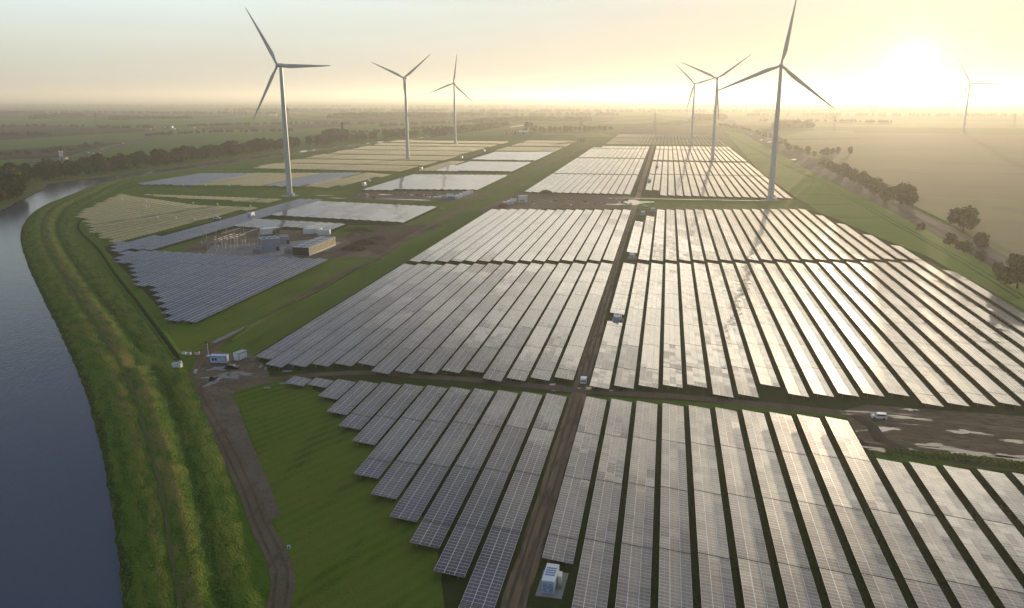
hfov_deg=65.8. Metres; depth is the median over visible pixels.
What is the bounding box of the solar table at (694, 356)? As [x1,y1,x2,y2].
[685,343,704,369]
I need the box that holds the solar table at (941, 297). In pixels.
[928,291,960,307]
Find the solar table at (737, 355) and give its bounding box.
[727,343,749,368]
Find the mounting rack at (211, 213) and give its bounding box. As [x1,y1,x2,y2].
[202,210,223,215]
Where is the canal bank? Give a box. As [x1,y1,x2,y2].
[0,135,432,208]
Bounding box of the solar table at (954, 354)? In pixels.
[933,341,975,366]
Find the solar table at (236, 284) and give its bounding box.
[218,277,255,290]
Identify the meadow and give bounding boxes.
[71,179,371,364]
[159,188,354,201]
[236,381,444,607]
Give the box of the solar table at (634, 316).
[626,308,642,326]
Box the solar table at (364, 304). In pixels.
[347,296,380,312]
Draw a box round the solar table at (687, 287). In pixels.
[681,280,694,294]
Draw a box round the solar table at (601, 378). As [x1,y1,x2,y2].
[590,368,612,390]
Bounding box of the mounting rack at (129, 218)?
[107,217,134,223]
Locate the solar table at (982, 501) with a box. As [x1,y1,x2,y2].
[943,465,1012,525]
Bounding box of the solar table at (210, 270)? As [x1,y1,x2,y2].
[194,264,227,275]
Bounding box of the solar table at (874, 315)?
[860,306,889,324]
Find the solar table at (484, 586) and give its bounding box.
[461,528,519,607]
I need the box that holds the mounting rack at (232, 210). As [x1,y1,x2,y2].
[228,207,248,212]
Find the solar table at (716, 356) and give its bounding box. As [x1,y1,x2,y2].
[706,343,726,368]
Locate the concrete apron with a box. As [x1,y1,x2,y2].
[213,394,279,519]
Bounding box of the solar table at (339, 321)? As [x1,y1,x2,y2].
[321,311,359,330]
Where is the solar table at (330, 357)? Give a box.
[311,348,347,368]
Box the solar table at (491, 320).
[479,309,505,328]
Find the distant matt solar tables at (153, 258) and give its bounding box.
[110,172,359,308]
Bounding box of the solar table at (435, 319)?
[420,310,451,328]
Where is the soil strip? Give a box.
[299,205,507,350]
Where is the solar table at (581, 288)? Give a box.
[572,281,589,295]
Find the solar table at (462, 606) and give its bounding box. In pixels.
[458,604,474,607]
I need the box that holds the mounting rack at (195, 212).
[184,210,206,214]
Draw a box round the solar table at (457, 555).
[434,524,484,579]
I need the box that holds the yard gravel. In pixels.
[205,239,340,256]
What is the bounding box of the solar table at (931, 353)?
[913,342,952,368]
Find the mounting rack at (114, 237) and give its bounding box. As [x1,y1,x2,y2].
[109,232,138,238]
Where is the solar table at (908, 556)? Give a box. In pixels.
[871,509,937,584]
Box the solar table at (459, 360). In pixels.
[442,346,477,372]
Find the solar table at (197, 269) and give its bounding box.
[179,264,215,274]
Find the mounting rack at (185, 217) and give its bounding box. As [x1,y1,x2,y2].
[172,215,195,220]
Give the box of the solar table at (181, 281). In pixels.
[162,274,200,287]
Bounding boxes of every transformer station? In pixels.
[247,212,254,215]
[535,563,568,598]
[611,313,623,323]
[628,252,636,259]
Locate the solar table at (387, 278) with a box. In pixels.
[374,272,400,284]
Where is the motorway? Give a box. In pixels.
[17,120,221,166]
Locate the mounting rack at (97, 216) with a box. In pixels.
[85,214,111,219]
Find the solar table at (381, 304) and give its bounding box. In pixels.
[365,296,397,312]
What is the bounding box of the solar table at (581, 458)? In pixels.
[565,432,598,479]
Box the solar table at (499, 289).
[488,282,510,296]
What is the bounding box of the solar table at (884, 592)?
[862,574,907,607]
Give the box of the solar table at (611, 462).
[596,434,626,483]
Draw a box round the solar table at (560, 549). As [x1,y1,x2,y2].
[542,534,577,565]
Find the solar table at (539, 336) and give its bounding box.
[526,326,551,347]
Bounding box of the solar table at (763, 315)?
[754,307,775,325]
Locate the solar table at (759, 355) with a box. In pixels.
[747,343,772,368]
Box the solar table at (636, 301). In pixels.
[629,293,644,309]
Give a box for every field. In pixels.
[0,109,224,117]
[0,121,106,125]
[0,125,154,139]
[0,134,145,149]
[0,142,122,159]
[105,130,322,156]
[140,120,330,125]
[196,123,354,129]
[317,117,613,121]
[336,121,479,134]
[412,134,578,138]
[541,133,613,136]
[601,120,675,123]
[615,125,722,139]
[725,131,1023,308]
[734,120,1023,127]
[759,131,858,138]
[787,133,1023,199]
[916,196,1023,259]
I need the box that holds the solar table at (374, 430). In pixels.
[353,415,395,446]
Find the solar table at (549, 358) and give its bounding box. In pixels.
[535,345,562,370]
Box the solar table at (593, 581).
[572,539,613,607]
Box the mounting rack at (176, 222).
[158,220,184,226]
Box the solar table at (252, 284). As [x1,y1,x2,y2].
[233,277,270,290]
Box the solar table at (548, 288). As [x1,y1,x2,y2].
[539,282,558,295]
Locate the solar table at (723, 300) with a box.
[715,293,731,308]
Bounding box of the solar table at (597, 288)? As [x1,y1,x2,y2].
[589,281,605,295]
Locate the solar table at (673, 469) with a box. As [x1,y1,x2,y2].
[661,440,686,490]
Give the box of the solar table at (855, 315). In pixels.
[842,306,870,324]
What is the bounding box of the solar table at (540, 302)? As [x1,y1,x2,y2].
[529,294,550,310]
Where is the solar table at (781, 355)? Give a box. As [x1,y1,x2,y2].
[768,343,795,368]
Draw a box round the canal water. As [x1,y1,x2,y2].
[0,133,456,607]
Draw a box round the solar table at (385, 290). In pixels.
[370,283,399,297]
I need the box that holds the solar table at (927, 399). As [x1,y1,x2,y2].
[914,393,943,408]
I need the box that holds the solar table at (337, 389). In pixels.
[318,379,355,400]
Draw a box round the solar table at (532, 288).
[522,282,542,296]
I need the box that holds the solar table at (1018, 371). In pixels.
[1003,364,1023,380]
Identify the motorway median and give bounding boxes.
[19,121,212,165]
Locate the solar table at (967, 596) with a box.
[947,581,993,607]
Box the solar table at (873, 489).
[845,457,898,513]
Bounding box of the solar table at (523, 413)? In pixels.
[506,392,541,428]
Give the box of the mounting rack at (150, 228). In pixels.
[134,226,163,232]
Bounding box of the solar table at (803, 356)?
[789,343,818,368]
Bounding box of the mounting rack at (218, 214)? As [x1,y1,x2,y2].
[209,211,230,216]
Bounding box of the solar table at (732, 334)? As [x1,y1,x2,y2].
[722,324,742,345]
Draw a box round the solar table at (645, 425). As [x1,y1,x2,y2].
[633,401,656,440]
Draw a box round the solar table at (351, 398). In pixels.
[327,380,377,415]
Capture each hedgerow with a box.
[0,123,107,127]
[0,142,103,154]
[1,110,276,113]
[145,128,292,135]
[186,121,382,125]
[305,125,442,138]
[339,111,617,115]
[378,119,471,125]
[746,112,1023,115]
[759,118,891,121]
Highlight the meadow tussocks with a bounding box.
[242,391,388,607]
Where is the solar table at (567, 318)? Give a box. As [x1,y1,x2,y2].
[557,308,578,327]
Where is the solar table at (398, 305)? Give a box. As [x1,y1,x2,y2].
[383,296,414,312]
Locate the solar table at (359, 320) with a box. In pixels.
[341,311,377,329]
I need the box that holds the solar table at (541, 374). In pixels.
[531,369,552,380]
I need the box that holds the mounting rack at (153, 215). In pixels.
[138,213,162,218]
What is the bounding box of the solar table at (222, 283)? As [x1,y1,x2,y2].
[205,276,241,289]
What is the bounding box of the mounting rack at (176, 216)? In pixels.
[164,214,189,220]
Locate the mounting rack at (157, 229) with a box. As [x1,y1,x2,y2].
[145,226,173,232]
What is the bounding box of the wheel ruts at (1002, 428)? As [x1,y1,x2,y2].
[840,410,1023,432]
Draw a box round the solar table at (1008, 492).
[977,469,1023,523]
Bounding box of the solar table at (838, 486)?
[813,454,861,509]
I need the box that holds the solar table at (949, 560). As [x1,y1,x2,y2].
[907,511,980,586]
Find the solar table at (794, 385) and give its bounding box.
[778,366,808,397]
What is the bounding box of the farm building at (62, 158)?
[58,156,67,160]
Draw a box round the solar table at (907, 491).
[876,458,934,515]
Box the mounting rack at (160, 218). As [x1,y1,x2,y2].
[156,214,179,219]
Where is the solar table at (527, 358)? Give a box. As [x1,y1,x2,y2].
[512,345,541,371]
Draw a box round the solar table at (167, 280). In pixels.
[148,274,188,286]
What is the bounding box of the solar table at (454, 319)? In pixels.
[439,310,469,328]
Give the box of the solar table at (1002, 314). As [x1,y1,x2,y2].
[982,305,1021,323]
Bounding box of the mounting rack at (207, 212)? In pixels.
[192,210,215,215]
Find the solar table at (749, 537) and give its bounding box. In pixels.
[728,494,768,563]
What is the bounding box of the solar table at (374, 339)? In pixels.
[354,328,393,349]
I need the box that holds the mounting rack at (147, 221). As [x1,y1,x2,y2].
[132,219,158,224]
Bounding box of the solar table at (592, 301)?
[583,294,601,309]
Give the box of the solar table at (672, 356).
[663,343,681,369]
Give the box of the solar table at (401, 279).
[389,272,415,284]
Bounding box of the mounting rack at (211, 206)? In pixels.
[194,205,215,210]
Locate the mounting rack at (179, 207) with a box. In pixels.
[173,204,192,209]
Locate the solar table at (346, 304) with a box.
[329,296,363,312]
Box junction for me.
[188,351,269,404]
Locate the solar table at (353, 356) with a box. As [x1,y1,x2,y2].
[335,348,368,367]
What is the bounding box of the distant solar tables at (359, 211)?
[233,146,809,385]
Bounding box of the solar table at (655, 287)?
[648,281,661,294]
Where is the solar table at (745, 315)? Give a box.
[736,307,755,325]
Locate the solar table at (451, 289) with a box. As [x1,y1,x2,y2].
[438,283,463,296]
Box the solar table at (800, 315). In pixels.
[789,307,812,324]
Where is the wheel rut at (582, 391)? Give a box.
[273,373,846,413]
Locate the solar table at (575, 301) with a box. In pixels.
[565,294,584,310]
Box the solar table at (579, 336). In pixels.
[568,325,590,346]
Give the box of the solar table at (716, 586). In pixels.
[698,553,735,607]
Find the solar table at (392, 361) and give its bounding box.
[372,347,412,375]
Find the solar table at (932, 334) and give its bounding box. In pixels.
[913,322,949,343]
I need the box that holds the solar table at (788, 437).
[769,412,805,454]
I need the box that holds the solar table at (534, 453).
[516,428,554,474]
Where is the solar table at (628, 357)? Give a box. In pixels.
[618,344,638,369]
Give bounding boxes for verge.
[521,431,571,584]
[743,133,1023,284]
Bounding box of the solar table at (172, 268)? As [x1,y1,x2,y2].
[154,262,189,273]
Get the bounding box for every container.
[303,228,313,233]
[317,229,330,234]
[499,203,506,206]
[518,195,527,201]
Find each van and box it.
[580,376,586,383]
[870,412,886,419]
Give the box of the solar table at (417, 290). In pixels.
[403,283,431,297]
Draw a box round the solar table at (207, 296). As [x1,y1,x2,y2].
[186,289,227,304]
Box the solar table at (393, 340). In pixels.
[377,327,413,349]
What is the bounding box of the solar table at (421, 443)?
[397,419,447,464]
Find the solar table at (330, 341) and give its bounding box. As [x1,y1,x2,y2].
[312,328,353,350]
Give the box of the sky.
[0,0,1023,100]
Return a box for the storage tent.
[259,227,278,234]
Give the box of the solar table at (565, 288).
[556,281,574,295]
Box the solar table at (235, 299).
[218,290,258,307]
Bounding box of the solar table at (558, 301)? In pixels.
[547,294,567,310]
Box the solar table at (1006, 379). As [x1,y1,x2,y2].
[981,364,1023,395]
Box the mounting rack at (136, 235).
[118,232,149,240]
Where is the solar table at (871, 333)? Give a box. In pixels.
[856,323,887,343]
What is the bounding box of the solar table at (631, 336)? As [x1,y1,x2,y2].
[622,324,640,346]
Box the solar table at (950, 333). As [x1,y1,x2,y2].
[932,322,969,344]
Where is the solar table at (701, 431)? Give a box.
[689,405,714,445]
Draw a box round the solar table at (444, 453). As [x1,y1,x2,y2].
[425,421,473,466]
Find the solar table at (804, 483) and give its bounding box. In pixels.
[782,451,825,505]
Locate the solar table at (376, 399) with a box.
[352,382,400,416]
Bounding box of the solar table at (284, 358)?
[266,349,303,366]
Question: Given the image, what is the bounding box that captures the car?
[225,364,239,369]
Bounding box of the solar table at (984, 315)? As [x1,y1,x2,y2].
[964,305,1002,323]
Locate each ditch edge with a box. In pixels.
[74,185,175,359]
[79,184,185,358]
[226,258,380,339]
[230,258,383,340]
[262,234,473,360]
[326,261,443,329]
[724,132,1020,298]
[725,132,1023,296]
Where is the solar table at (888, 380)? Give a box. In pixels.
[868,365,908,396]
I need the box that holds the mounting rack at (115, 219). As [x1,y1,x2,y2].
[101,216,130,222]
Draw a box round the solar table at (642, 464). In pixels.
[628,437,655,486]
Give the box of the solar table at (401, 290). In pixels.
[386,283,415,297]
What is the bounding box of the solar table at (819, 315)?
[806,306,831,324]
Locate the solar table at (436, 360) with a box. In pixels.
[419,347,455,374]
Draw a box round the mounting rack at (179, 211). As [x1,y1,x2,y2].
[167,209,189,214]
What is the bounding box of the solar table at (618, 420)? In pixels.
[605,399,631,437]
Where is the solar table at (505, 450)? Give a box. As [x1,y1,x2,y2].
[485,425,526,472]
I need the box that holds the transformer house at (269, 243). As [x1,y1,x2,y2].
[259,236,280,251]
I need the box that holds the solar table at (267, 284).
[249,278,283,293]
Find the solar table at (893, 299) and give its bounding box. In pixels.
[880,292,907,307]
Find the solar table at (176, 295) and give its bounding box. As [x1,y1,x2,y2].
[155,287,199,303]
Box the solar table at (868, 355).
[851,342,885,367]
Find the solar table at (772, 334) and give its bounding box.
[760,323,783,344]
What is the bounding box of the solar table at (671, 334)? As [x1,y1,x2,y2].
[664,324,680,345]
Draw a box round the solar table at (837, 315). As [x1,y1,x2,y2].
[824,306,851,324]
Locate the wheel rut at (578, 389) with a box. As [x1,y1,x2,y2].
[273,371,842,410]
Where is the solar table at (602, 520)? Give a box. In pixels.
[585,479,621,543]
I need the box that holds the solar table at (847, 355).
[830,342,863,367]
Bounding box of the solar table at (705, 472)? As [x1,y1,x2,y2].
[691,442,720,494]
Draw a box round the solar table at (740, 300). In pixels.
[731,292,749,308]
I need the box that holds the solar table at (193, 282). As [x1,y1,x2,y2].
[175,275,213,288]
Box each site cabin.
[209,354,228,362]
[233,349,247,360]
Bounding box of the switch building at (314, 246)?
[292,236,335,255]
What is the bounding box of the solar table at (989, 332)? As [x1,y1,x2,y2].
[970,322,1011,344]
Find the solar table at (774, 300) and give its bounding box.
[764,292,784,308]
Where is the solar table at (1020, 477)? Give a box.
[1012,472,1023,484]
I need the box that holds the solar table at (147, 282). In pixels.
[133,273,173,287]
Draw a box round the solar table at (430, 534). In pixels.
[410,520,449,550]
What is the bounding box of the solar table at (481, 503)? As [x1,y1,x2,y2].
[457,468,508,528]
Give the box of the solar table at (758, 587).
[738,558,778,607]
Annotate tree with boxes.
[0,173,20,197]
[0,176,7,191]
[0,185,7,199]
[3,161,18,167]
[5,167,20,174]
[6,182,13,199]
[11,166,23,175]
[14,174,22,196]
[15,176,27,195]
[16,166,28,183]
[20,163,32,181]
[30,166,41,180]
[33,162,42,179]
[39,163,53,179]
[40,157,61,178]
[49,164,55,178]
[55,160,63,177]
[58,162,68,177]
[64,159,72,175]
[69,160,82,175]
[79,157,91,173]
[81,161,93,171]
[90,152,102,171]
[90,162,97,173]
[95,154,111,172]
[110,156,120,171]
[116,153,126,158]
[119,159,126,170]
[121,156,132,169]
[127,153,134,166]
[132,156,141,167]
[134,151,145,167]
[142,154,149,165]
[149,148,163,166]
[158,149,168,164]
[169,148,179,163]
[175,147,184,162]
[179,145,190,160]
[183,149,189,159]
[187,146,195,160]
[195,148,201,159]
[201,147,208,158]
[207,143,219,158]
[219,146,226,155]
[224,142,232,156]
[227,140,238,155]
[231,145,238,155]
[239,143,245,152]
[243,144,250,153]
[247,142,254,153]
[253,138,262,150]
[264,140,268,148]
[268,138,275,150]
[276,138,282,149]
[292,137,300,146]
[305,136,312,145]
[320,135,326,144]
[326,129,334,137]
[337,133,343,141]
[359,131,364,139]
[368,131,372,138]
[818,159,826,166]
[824,161,833,170]
[825,147,830,154]
[830,163,839,173]
[836,163,847,175]
[842,166,852,176]
[847,167,858,180]
[848,146,852,153]
[853,173,861,182]
[858,173,869,187]
[864,176,874,190]
[868,177,882,192]
[874,183,887,193]
[878,186,889,201]
[885,186,895,201]
[890,184,907,203]
[898,182,918,205]
[943,232,958,245]
[947,205,980,231]
[973,231,990,247]
[994,253,1023,288]
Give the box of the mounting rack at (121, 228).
[107,224,137,232]
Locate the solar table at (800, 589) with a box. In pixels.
[778,563,821,607]
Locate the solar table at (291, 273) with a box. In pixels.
[275,267,307,279]
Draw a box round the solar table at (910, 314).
[895,306,927,325]
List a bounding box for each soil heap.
[340,227,377,231]
[341,244,366,250]
[350,239,378,244]
[369,236,385,238]
[539,190,554,193]
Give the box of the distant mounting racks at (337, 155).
[144,134,725,196]
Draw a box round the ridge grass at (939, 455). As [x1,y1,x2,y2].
[885,446,1023,468]
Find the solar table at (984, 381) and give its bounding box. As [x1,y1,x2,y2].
[958,364,1007,394]
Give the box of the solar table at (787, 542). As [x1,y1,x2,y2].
[763,497,809,568]
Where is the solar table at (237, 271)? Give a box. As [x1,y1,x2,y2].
[219,265,253,276]
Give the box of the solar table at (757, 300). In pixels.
[748,293,767,308]
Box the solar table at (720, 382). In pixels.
[709,366,733,398]
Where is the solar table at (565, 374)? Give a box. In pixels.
[555,368,575,381]
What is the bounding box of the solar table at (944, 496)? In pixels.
[910,462,972,519]
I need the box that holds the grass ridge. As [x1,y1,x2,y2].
[889,451,1023,468]
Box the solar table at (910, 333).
[893,322,928,343]
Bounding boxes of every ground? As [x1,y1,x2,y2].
[0,100,1023,607]
[105,215,324,323]
[230,207,438,231]
[254,209,1023,415]
[283,379,1023,607]
[343,224,442,254]
[363,189,475,190]
[420,162,532,172]
[458,152,555,161]
[523,146,797,199]
[847,405,1023,460]
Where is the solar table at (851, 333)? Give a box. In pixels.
[837,323,867,344]
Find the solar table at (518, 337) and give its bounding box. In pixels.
[505,326,531,347]
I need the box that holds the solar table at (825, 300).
[814,292,838,308]
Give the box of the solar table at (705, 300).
[698,293,713,308]
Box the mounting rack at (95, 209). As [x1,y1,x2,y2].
[90,206,113,210]
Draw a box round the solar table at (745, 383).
[732,366,758,398]
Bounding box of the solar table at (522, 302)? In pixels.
[511,295,533,310]
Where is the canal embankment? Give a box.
[20,134,458,607]
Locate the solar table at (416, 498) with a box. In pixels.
[390,463,448,523]
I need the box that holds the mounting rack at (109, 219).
[95,215,123,221]
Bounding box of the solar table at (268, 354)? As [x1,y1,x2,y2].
[255,349,281,360]
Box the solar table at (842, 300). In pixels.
[830,292,854,307]
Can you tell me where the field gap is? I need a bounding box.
[478,193,633,214]
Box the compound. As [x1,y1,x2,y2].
[347,191,477,201]
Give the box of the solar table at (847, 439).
[825,417,869,460]
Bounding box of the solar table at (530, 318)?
[518,309,542,327]
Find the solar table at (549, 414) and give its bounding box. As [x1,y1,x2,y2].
[533,393,566,430]
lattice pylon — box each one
[91,111,101,135]
[647,112,661,139]
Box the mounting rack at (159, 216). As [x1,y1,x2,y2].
[145,214,171,219]
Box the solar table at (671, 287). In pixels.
[665,280,677,294]
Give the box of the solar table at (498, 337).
[483,326,511,348]
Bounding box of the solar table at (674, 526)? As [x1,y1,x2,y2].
[660,486,689,553]
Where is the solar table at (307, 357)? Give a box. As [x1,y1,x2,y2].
[289,348,325,368]
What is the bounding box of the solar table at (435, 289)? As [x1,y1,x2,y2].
[420,283,446,297]
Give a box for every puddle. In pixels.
[398,199,429,200]
[538,383,563,385]
[578,386,611,390]
[623,200,650,204]
[629,198,708,199]
[706,199,761,200]
[862,446,892,452]
[887,415,932,420]
[903,408,923,410]
[914,443,949,446]
[918,446,1016,458]
[946,429,990,434]
[987,453,1023,461]
[1003,439,1023,443]
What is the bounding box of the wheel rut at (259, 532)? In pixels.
[194,393,277,607]
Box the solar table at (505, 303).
[493,295,516,311]
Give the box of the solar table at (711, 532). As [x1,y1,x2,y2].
[694,490,728,558]
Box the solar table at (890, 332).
[874,322,907,343]
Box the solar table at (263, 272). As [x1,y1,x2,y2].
[247,266,279,277]
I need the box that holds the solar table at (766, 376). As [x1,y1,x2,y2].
[755,366,779,388]
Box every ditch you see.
[77,190,180,359]
[276,244,459,356]
[300,260,377,300]
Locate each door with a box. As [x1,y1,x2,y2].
[542,581,547,592]
[548,582,553,592]
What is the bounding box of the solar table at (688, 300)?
[682,293,696,308]
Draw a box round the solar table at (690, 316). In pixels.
[682,307,698,325]
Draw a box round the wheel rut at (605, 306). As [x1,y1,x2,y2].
[585,212,633,375]
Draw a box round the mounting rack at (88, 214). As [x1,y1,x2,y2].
[74,212,101,216]
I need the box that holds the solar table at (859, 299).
[847,292,872,307]
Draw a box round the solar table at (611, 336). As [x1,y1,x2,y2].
[601,325,621,346]
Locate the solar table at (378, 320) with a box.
[360,311,395,329]
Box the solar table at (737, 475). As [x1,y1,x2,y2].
[721,445,754,497]
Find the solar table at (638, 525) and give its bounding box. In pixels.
[622,483,653,548]
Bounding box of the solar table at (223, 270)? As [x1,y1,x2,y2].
[207,265,241,276]
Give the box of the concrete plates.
[211,320,259,342]
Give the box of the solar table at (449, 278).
[436,271,461,284]
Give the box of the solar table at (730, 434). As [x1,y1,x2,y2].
[715,407,744,448]
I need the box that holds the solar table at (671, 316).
[664,307,679,325]
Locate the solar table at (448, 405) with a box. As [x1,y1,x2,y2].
[428,387,469,422]
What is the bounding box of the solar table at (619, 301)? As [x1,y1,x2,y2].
[611,293,627,309]
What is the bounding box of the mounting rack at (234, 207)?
[219,206,239,211]
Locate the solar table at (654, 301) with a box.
[647,293,661,309]
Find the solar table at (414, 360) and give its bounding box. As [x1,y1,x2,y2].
[395,347,433,373]
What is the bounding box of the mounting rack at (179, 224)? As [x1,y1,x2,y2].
[169,221,193,226]
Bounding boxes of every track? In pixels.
[193,125,637,367]
[195,384,294,607]
[229,371,854,415]
[500,146,653,607]
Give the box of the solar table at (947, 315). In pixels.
[930,306,964,325]
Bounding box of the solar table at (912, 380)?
[891,365,933,396]
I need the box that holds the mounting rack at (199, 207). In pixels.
[188,205,206,209]
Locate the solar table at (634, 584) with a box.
[615,543,651,607]
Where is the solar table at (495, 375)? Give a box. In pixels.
[483,369,505,381]
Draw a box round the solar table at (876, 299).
[863,292,890,307]
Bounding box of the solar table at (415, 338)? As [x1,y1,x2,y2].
[398,327,432,349]
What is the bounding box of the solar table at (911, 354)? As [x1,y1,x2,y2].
[893,342,931,367]
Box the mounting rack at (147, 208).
[137,206,160,210]
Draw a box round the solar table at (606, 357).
[595,344,617,370]
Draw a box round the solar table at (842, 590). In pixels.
[819,568,864,607]
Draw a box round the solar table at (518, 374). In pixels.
[507,369,528,382]
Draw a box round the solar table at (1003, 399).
[989,392,1020,407]
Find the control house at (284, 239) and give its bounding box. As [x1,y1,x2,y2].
[278,234,288,243]
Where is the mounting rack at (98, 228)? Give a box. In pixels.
[89,224,118,230]
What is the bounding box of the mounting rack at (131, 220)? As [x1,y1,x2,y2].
[113,218,142,224]
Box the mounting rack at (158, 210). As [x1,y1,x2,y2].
[147,207,171,212]
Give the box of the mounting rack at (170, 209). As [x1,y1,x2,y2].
[152,208,176,214]
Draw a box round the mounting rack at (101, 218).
[90,215,117,220]
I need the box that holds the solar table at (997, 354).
[974,341,1020,367]
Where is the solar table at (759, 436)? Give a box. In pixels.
[742,410,774,451]
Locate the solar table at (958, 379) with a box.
[936,365,982,396]
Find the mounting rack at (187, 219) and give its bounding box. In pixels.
[181,215,203,220]
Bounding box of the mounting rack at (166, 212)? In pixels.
[160,209,181,213]
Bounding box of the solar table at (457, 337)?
[440,327,472,348]
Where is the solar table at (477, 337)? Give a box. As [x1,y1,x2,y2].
[462,326,492,348]
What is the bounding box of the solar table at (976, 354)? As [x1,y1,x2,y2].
[954,341,998,367]
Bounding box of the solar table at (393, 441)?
[368,417,421,461]
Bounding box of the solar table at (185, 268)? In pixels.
[167,263,203,274]
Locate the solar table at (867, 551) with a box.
[834,505,894,579]
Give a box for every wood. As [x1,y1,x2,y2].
[0,111,41,113]
[0,131,51,135]
[1,104,350,106]
[28,113,84,118]
[97,125,152,127]
[108,115,191,119]
[224,108,448,111]
[327,111,453,118]
[384,105,886,106]
[432,121,509,134]
[472,116,591,122]
[479,108,953,111]
[691,113,727,119]
[718,123,810,151]
[771,120,815,127]
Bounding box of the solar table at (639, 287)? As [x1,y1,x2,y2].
[632,281,645,294]
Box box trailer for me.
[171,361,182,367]
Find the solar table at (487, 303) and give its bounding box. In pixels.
[475,295,499,311]
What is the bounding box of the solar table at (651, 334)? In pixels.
[643,324,659,345]
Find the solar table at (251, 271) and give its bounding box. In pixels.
[234,266,267,277]
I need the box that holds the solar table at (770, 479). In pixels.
[751,448,789,501]
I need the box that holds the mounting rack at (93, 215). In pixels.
[79,213,106,217]
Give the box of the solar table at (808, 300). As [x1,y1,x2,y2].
[797,292,820,308]
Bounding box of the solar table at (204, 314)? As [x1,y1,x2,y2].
[183,304,228,323]
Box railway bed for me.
[741,129,1008,266]
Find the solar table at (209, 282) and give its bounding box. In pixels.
[190,276,228,288]
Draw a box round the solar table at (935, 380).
[914,365,958,396]
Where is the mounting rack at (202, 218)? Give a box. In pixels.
[189,215,211,221]
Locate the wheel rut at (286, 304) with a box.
[196,239,404,367]
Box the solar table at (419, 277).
[405,272,430,284]
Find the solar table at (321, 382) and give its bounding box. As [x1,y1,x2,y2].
[307,377,332,389]
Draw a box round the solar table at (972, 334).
[951,322,990,344]
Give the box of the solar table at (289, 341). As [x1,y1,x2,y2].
[268,329,313,351]
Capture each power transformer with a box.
[252,245,263,253]
[283,245,292,253]
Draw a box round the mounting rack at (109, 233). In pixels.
[99,231,119,236]
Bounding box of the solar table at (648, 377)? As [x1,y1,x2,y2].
[639,367,658,389]
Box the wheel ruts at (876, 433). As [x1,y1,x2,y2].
[850,416,1023,469]
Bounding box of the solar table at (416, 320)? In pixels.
[400,310,432,329]
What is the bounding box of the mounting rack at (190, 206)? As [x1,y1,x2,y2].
[180,205,201,209]
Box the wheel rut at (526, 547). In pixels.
[506,401,573,607]
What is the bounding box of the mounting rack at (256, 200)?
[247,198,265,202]
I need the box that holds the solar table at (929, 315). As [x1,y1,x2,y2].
[913,306,945,325]
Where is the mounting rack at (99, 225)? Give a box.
[89,223,110,227]
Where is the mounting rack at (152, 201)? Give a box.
[141,200,164,203]
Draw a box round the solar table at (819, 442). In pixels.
[797,414,837,457]
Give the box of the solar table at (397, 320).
[380,310,413,329]
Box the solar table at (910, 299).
[896,292,925,307]
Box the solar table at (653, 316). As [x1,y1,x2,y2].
[645,307,660,325]
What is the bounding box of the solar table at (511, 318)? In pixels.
[498,309,523,328]
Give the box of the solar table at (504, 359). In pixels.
[489,346,520,371]
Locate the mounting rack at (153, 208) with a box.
[142,207,166,211]
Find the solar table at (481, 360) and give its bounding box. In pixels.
[465,346,498,374]
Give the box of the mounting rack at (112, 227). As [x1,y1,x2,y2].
[97,224,125,230]
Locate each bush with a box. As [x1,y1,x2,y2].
[915,222,925,230]
[954,240,973,252]
[975,250,986,261]
[992,262,1003,271]
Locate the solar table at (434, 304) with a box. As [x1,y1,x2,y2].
[420,295,448,311]
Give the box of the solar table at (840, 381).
[823,366,858,397]
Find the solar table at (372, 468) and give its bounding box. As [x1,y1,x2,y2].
[354,458,389,480]
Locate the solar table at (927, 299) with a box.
[913,292,943,308]
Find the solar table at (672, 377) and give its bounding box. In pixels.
[663,367,682,387]
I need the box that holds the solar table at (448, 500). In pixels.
[423,466,478,525]
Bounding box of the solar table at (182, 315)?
[166,303,212,322]
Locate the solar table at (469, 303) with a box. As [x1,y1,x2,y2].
[456,295,483,311]
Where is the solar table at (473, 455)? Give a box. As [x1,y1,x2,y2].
[455,423,500,469]
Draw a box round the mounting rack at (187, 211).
[177,210,198,214]
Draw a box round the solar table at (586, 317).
[576,308,596,326]
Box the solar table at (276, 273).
[261,267,294,278]
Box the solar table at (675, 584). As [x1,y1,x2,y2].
[658,548,692,607]
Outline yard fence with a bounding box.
[178,250,285,256]
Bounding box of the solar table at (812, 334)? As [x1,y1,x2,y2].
[798,323,825,344]
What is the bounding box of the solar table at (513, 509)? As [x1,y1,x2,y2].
[492,471,539,532]
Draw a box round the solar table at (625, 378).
[614,367,635,389]
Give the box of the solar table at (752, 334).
[741,323,763,344]
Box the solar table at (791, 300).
[781,292,802,308]
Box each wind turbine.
[246,9,330,196]
[371,55,428,159]
[430,55,471,143]
[676,65,718,143]
[681,55,749,159]
[715,0,834,200]
[951,58,1001,132]
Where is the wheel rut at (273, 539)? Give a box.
[199,388,288,607]
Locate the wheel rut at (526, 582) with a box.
[517,402,579,607]
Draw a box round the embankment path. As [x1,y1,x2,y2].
[40,189,182,607]
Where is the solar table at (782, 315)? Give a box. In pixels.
[771,307,794,325]
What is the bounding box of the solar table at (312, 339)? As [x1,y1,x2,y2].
[289,328,333,350]
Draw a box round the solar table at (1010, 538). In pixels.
[984,520,1023,573]
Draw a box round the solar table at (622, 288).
[615,281,630,294]
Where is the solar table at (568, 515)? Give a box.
[549,476,589,539]
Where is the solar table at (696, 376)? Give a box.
[686,367,706,389]
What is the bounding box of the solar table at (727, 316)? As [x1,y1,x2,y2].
[718,307,736,325]
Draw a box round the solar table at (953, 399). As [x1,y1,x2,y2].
[938,392,969,407]
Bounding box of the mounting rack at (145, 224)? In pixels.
[141,219,167,225]
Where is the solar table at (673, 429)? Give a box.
[662,403,684,443]

